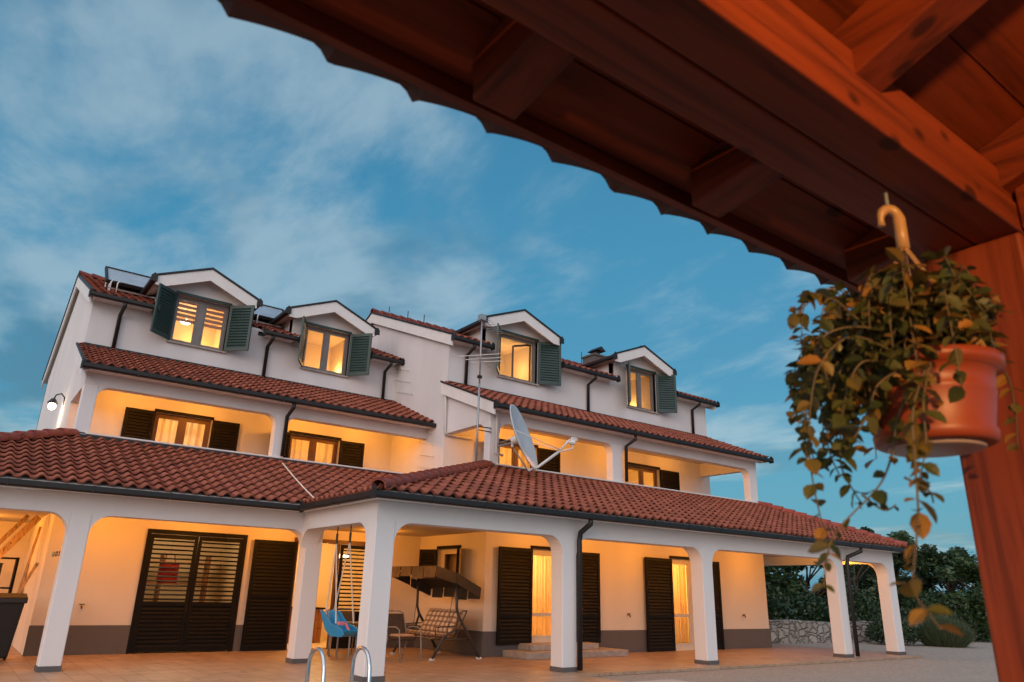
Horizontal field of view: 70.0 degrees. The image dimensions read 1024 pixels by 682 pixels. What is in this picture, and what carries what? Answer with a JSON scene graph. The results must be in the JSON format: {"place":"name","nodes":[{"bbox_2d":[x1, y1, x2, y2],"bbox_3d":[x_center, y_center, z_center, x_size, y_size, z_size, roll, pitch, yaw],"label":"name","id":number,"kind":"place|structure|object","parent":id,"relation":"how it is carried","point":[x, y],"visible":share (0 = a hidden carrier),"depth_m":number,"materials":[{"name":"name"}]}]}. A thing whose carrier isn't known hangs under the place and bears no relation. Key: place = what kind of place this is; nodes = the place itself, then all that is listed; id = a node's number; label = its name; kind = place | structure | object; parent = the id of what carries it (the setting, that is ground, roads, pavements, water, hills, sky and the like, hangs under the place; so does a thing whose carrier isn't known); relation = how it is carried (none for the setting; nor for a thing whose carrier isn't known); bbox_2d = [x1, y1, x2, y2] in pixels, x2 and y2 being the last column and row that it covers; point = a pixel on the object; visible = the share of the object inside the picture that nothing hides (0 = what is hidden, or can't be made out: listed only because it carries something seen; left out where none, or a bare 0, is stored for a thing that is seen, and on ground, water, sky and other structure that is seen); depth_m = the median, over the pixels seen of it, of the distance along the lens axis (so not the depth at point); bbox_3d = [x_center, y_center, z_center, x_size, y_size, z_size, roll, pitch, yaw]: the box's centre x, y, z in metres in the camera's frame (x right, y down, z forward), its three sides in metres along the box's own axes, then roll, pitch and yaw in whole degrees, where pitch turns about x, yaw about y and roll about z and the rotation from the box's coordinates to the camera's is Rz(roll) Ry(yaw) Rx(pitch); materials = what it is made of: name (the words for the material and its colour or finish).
{"place":"outdoors","nodes":[
{"label":"outdoors","id":0,"kind":"place"},
{"bbox_2d":[0,644,922,681],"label":"terrace","id":1,"kind":"structure","parent":0,"point":[217,666],"depth_m":14.24,"materials":[{"name":"tile"}]},
{"bbox_2d":[0,557,19,592],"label":"storage rack","id":2,"kind":"object","parent":1,"relation":"on","point":[10,587],"visible":0.62,"depth_m":17.00,"materials":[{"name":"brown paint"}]},
{"bbox_2d":[0,593,27,658],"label":"wheelie bin","id":3,"kind":"object","parent":1,"relation":"on","point":[11,606],"visible":1,"depth_m":13.32,"materials":[{"name":"black plastic"}]},
{"bbox_2d":[0,514,29,544],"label":"plank","id":4,"kind":"object","parent":1,"relation":"on","point":[14,528],"visible":1,"depth_m":15.90,"materials":[{"name":"brown wood"}]},
{"bbox_2d":[0,515,40,558],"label":"plank","id":5,"kind":"object","parent":1,"relation":"on","point":[19,535],"visible":1,"depth_m":15.61,"materials":[{"name":"brown wood"}]},
{"bbox_2d":[17,562,38,592],"bbox_3d":[-10.105,5.351,14.704,0.057,1.766,0.868,-5,-20,19],"label":"plank","id":6,"kind":"object","parent":1,"relation":"on","point":[28,577],"visible":0.56,"depth_m":15.11,"materials":[{"name":"brown wood"}]},
{"bbox_2d":[18,526,41,589],"bbox_3d":[-10.126,5.080,15.071,0.058,2.500,0.705,6,-19,-11],"label":"plank","id":7,"kind":"object","parent":1,"relation":"on","point":[30,556],"visible":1,"depth_m":15.41,"materials":[{"name":"brown wood"}]},
{"bbox_2d":[327,608,357,656],"bbox_3d":[-3.815,6.545,16.483,0.588,0.993,0.751,7,-20,-15],"label":"garden armchair","id":8,"kind":"object","parent":1,"relation":"on","point":[347,615],"visible":0.19,"depth_m":16.81,"materials":[{"name":"metal"}]},
{"bbox_2d":[335,621,358,659],"bbox_3d":[-3.257,6.477,15.850,1.000,0.730,0.750,15,-23,-34],"label":"garden table","id":9,"kind":"object","parent":1,"relation":"on","point":[351,622],"visible":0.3,"depth_m":15.55,"materials":[{"name":"wood"}]},
{"bbox_2d":[386,610,421,662],"bbox_3d":[-2.359,6.295,15.639,0.588,0.993,0.751,19,-26,-41],"label":"garden armchair","id":10,"kind":"object","parent":1,"relation":"on","point":[396,624],"visible":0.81,"depth_m":15.82,"materials":[{"name":"metal"}]},
{"bbox_2d":[388,633,414,637],"bbox_3d":[-2.350,6.288,15.599,0.465,0.089,0.443,18,-25,-40],"label":"chair cushion","id":11,"kind":"object","parent":10,"relation":"on","point":[403,635],"visible":0.93,"depth_m":15.47,"materials":[{"name":"fabric"}]},
{"bbox_2d":[390,566,481,660],"bbox_3d":[-1.766,6.225,16.843,1.430,1.944,2.153,15,-23,-34],"label":"garden swing","id":12,"kind":"object","parent":1,"relation":"on","point":[441,625],"visible":0.94,"depth_m":16.67,"materials":[{"name":"fabric"}]},
{"bbox_2d":[0,267,908,681],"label":"house","id":13,"kind":"structure","parent":1,"relation":"on","point":[258,463],"depth_m":18.65,"materials":[{"name":"paint"}]},
{"bbox_2d":[105,266,155,298],"bbox_3d":[-10.704,-1.526,20.721,1.560,1.094,1.574,15,-23,-34],"label":"solar collector","id":14,"kind":"object","parent":13,"relation":"on","point":[116,279],"visible":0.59,"depth_m":20.41,"materials":[{"name":"grey glass"}]},
{"bbox_2d":[157,539,179,582],"bbox_3d":[-7.849,4.864,16.890,0.420,1.380,0.179,15,-23,-34],"label":"pendant lamp","id":15,"kind":"object","parent":13,"relation":"hanging from","point":[167,569],"visible":0.48,"depth_m":16.68,"materials":[{"name":"red fabric"}]},
{"bbox_2d":[147,555,211,601],"bbox_3d":[-8.773,6.343,18.021,2.240,2.088,0.400,15,-23,-34],"label":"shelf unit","id":16,"kind":"object","parent":13,"relation":"in","point":[202,584],"visible":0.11,"depth_m":18.48,"materials":[{"name":"brown wood"}]},
{"bbox_2d":[120,407,239,450],"bbox_3d":[-8.748,2.558,19.237,2.841,1.280,0.584,15,-23,-34],"label":"window","id":17,"kind":"structure","parent":13,"relation":"in","point":[143,424],"depth_m":19.35,"materials":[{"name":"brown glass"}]},
{"bbox_2d":[126,529,247,653],"bbox_3d":[-7.197,5.585,16.369,2.190,2.548,0.100,15,-23,-34],"label":"louvred double door","id":18,"kind":"structure","parent":13,"relation":"in","point":[156,626],"depth_m":16.27,"materials":[{"name":"brown paint"}]},
{"bbox_2d":[150,283,254,353],"bbox_3d":[-8.506,-0.545,20.015,2.516,1.475,0.879,15,-23,-34],"label":"window","id":19,"kind":"structure","parent":13,"relation":"in","point":[239,327],"depth_m":20.25,"materials":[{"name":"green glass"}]},
{"bbox_2d":[253,304,283,327],"bbox_3d":[-7.742,-0.734,22.792,1.360,1.094,1.574,15,-23,-34],"label":"solar collector","id":20,"kind":"object","parent":13,"relation":"on","point":[265,314],"visible":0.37,"depth_m":22.62,"materials":[{"name":"grey glass"}]},
{"bbox_2d":[240,537,365,650],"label":"shutters","id":21,"kind":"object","parent":13,"relation":"in","point":[266,623],"depth_m":17.38,"materials":[{"name":"brown paint"}]},
{"bbox_2d":[287,607,324,643],"bbox_3d":[-6.117,7.545,19.444,2.100,0.900,0.660,15,-23,-34],"label":"kitchen counter","id":22,"kind":"object","parent":13,"relation":"in","point":[316,637],"visible":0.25,"depth_m":19.69,"materials":[{"name":"brown wood"}]},
{"bbox_2d":[283,430,364,467],"bbox_3d":[-5.815,3.344,21.231,2.970,1.240,0.849,18,-25,-40],"label":"window","id":23,"kind":"structure","parent":13,"relation":"in","point":[299,447],"depth_m":21.58,"materials":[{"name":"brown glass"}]},
{"bbox_2d":[298,316,372,377],"bbox_3d":[-5.428,0.229,22.025,2.271,1.475,0.847,15,-23,-34],"label":"window","id":24,"kind":"structure","parent":13,"relation":"in","point":[360,344],"depth_m":22.36,"materials":[{"name":"green glass"}]},
{"bbox_2d":[320,525,357,636],"bbox_3d":[-3.103,4.369,13.434,0.362,1.948,1.236,15,-23,-34],"label":"child swing","id":25,"kind":"object","parent":13,"relation":"hanging from","point":[335,623],"visible":0.97,"depth_m":13.32,"materials":[{"name":"blue plastic"}]},
{"bbox_2d":[419,545,460,591],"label":"window","id":26,"kind":"structure","parent":13,"relation":"in","point":[427,557],"depth_m":19.18,"materials":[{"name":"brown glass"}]},
{"bbox_2d":[459,314,502,460],"bbox_3d":[-0.756,1.460,19.092,1.094,4.088,1.683,-1,-19,8],"label":"aerial mast","id":27,"kind":"object","parent":13,"relation":"on","point":[482,318],"visible":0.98,"depth_m":18.68,"materials":[{"name":"metal"}]},
{"bbox_2d":[496,323,560,386],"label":"window","id":28,"kind":"structure","parent":13,"relation":"in","point":[549,354],"depth_m":22.93,"materials":[{"name":"green glass"}]},
{"bbox_2d":[498,439,559,472],"bbox_3d":[0.126,3.646,21.671,2.919,1.260,0.836,18,-25,-40],"label":"window","id":29,"kind":"structure","parent":13,"relation":"in","point":[509,457],"depth_m":22.03,"materials":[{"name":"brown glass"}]},
{"bbox_2d":[497,404,576,471],"bbox_3d":[0.347,2.458,18.027,1.893,1.648,1.731,15,-23,-34],"label":"satellite dish","id":30,"kind":"object","parent":13,"relation":"attached to","point":[522,437],"visible":1,"depth_m":17.85,"materials":[{"name":"paint"}]},
{"bbox_2d":[496,545,600,644],"bbox_3d":[0.817,6.406,18.474,3.289,2.320,0.607,15,-23,-34],"label":"window","id":31,"kind":"structure","parent":13,"relation":"in","point":[524,574],"depth_m":18.16,"materials":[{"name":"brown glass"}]},
{"bbox_2d":[626,360,677,413],"bbox_3d":[4.701,1.655,25.432,2.490,1.535,0.779,15,-23,-34],"label":"window","id":32,"kind":"structure","parent":13,"relation":"in","point":[666,394],"depth_m":25.83,"materials":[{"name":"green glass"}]},
{"bbox_2d":[628,462,679,489],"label":"window","id":33,"kind":"structure","parent":13,"relation":"in","point":[668,479],"depth_m":25.02,"materials":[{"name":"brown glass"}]},
{"bbox_2d":[644,556,724,651],"bbox_3d":[4.805,7.587,21.196,3.167,2.580,0.651,15,-23,-34],"label":"window","id":34,"kind":"structure","parent":13,"relation":"in","point":[667,618],"depth_m":20.89,"materials":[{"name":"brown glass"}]},
{"bbox_2d":[0,0,977,595],"label":"sky","id":35,"kind":"structure","parent":0,"point":[144,137],"materials":[{"name":"blue"}]},
{"bbox_2d":[596,610,998,681],"bbox_3d":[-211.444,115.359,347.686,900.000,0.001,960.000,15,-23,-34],"label":"ground","id":36,"kind":"structure","parent":0,"point":[975,662],"depth_m":16.62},
{"bbox_2d":[217,0,1023,681],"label":"gazebo","id":37,"kind":"object","parent":36,"relation":"on","point":[799,134],"visible":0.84,"depth_m":1.38,"materials":[{"name":"brown wood"}]},
{"bbox_2d":[855,191,1005,457],"bbox_3d":[0.762,-0.055,1.388,0.254,0.530,0.254,15,-23,-34],"label":"hanging pot","id":38,"kind":"object","parent":37,"relation":"hanging from","point":[970,426],"visible":0.66,"depth_m":1.24,"materials":[{"name":"ceramic"}]},
{"bbox_2d":[783,246,1023,636],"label":"trailing plant","id":39,"kind":"object","parent":38,"relation":"in","point":[912,312],"visible":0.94,"depth_m":1.26,"materials":[{"name":"green plant"}]},
{"bbox_2d":[635,679,687,681],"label":"pool coping","id":40,"kind":"object","parent":36,"relation":"on","point":[669,680],"visible":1,"depth_m":12.92,"materials":[{"name":"stone"}]},
{"bbox_2d":[305,646,371,681],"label":"pool ladder","id":41,"kind":"object","parent":40,"relation":"attached to","point":[323,659],"visible":1,"depth_m":9.41,"materials":[{"name":"metal"}]},
{"bbox_2d":[766,589,799,619],"bbox_3d":[9.661,10.577,28.593,3.054,2.166,3.020,15,-23,-34],"label":"hedge shrub","id":42,"kind":"object","parent":36,"relation":"on","point":[775,610],"visible":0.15,"depth_m":27.93,"materials":[{"name":"green plant"}]},
{"bbox_2d":[764,565,806,607],"bbox_3d":[11.538,11.347,33.297,3.781,4.021,4.321,-10,-22,31],"label":"garden tree","id":43,"kind":"object","parent":36,"relation":"on","point":[785,584],"visible":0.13,"depth_m":32.60,"materials":[{"name":"green plant"}]},
{"bbox_2d":[772,591,829,621],"bbox_3d":[11.912,11.288,30.064,3.206,1.922,3.245,15,-23,-34],"label":"hedge shrub","id":44,"kind":"object","parent":36,"relation":"on","point":[816,612],"visible":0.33,"depth_m":29.56,"materials":[{"name":"green plant"}]},
{"bbox_2d":[768,565,852,610],"bbox_3d":[14.455,11.946,36.010,4.499,4.628,5.037,15,-23,-34],"label":"garden tree","id":45,"kind":"object","parent":36,"relation":"on","point":[807,580],"visible":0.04,"depth_m":35.91,"materials":[{"name":"green plant"}]},
{"bbox_2d":[769,619,919,643],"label":"stone wall","id":46,"kind":"structure","parent":36,"relation":"on","point":[790,631],"depth_m":27.07,"materials":[{"name":"grey stone"}]},
{"bbox_2d":[814,586,881,620],"bbox_3d":[14.638,11.761,31.717,3.399,2.202,3.454,15,-23,-34],"label":"hedge shrub","id":47,"kind":"object","parent":36,"relation":"on","point":[862,611],"visible":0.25,"depth_m":31.04,"materials":[{"name":"green plant"}]},
{"bbox_2d":[813,526,910,614],"bbox_3d":[17.931,12.364,38.011,4.799,5.273,4.695,0,-19,5],"label":"garden tree","id":48,"kind":"object","parent":36,"relation":"on","point":[868,584],"visible":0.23,"depth_m":37.91,"materials":[{"name":"green plant"}]},
{"bbox_2d":[847,565,911,615],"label":"garden tree","id":49,"kind":"object","parent":36,"relation":"on","point":[901,572],"visible":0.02,"depth_m":44.58,"materials":[{"name":"green plant"}]},
{"bbox_2d":[864,613,922,645],"bbox_3d":[14.295,10.830,27.567,2.063,1.205,2.007,15,-23,-34],"label":"round bush","id":50,"kind":"object","parent":36,"relation":"on","point":[910,635],"visible":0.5,"depth_m":27.25,"materials":[{"name":"green plant"}]},
{"bbox_2d":[854,530,938,615],"bbox_3d":[20.861,12.963,39.730,4.297,5.408,4.781,15,-23,-34],"label":"garden tree","id":51,"kind":"object","parent":36,"relation":"on","point":[899,561],"visible":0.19,"depth_m":39.09,"materials":[{"name":"green plant"}]},
{"bbox_2d":[900,592,981,634],"bbox_3d":[18.663,12.148,32.262,3.396,2.056,3.386,15,-23,-34],"label":"hedge shrub","id":52,"kind":"object","parent":36,"relation":"on","point":[944,603],"visible":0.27,"depth_m":31.82,"materials":[{"name":"green plant"}]},
{"bbox_2d":[905,543,977,630],"bbox_3d":[21.808,12.387,36.487,3.902,4.441,4.563,0,-19,4],"label":"garden tree","id":53,"kind":"object","parent":36,"relation":"on","point":[931,558],"visible":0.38,"depth_m":36.80,"materials":[{"name":"green plant"}]},
{"bbox_2d":[915,612,976,647],"bbox_3d":[16.157,10.763,27.451,2.290,1.328,2.281,15,-23,-34],"label":"lavender bush","id":54,"kind":"object","parent":36,"relation":"on","point":[932,633],"visible":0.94,"depth_m":26.89,"materials":[{"name":"green plant"}]},
{"bbox_2d":[934,556,991,641],"bbox_3d":[21.066,11.493,32.608,4.009,3.678,3.713,15,-23,-34],"label":"garden tree","id":55,"kind":"object","parent":36,"relation":"on","point":[972,600],"visible":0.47,"depth_m":32.22,"materials":[{"name":"green plant"}]}
]}

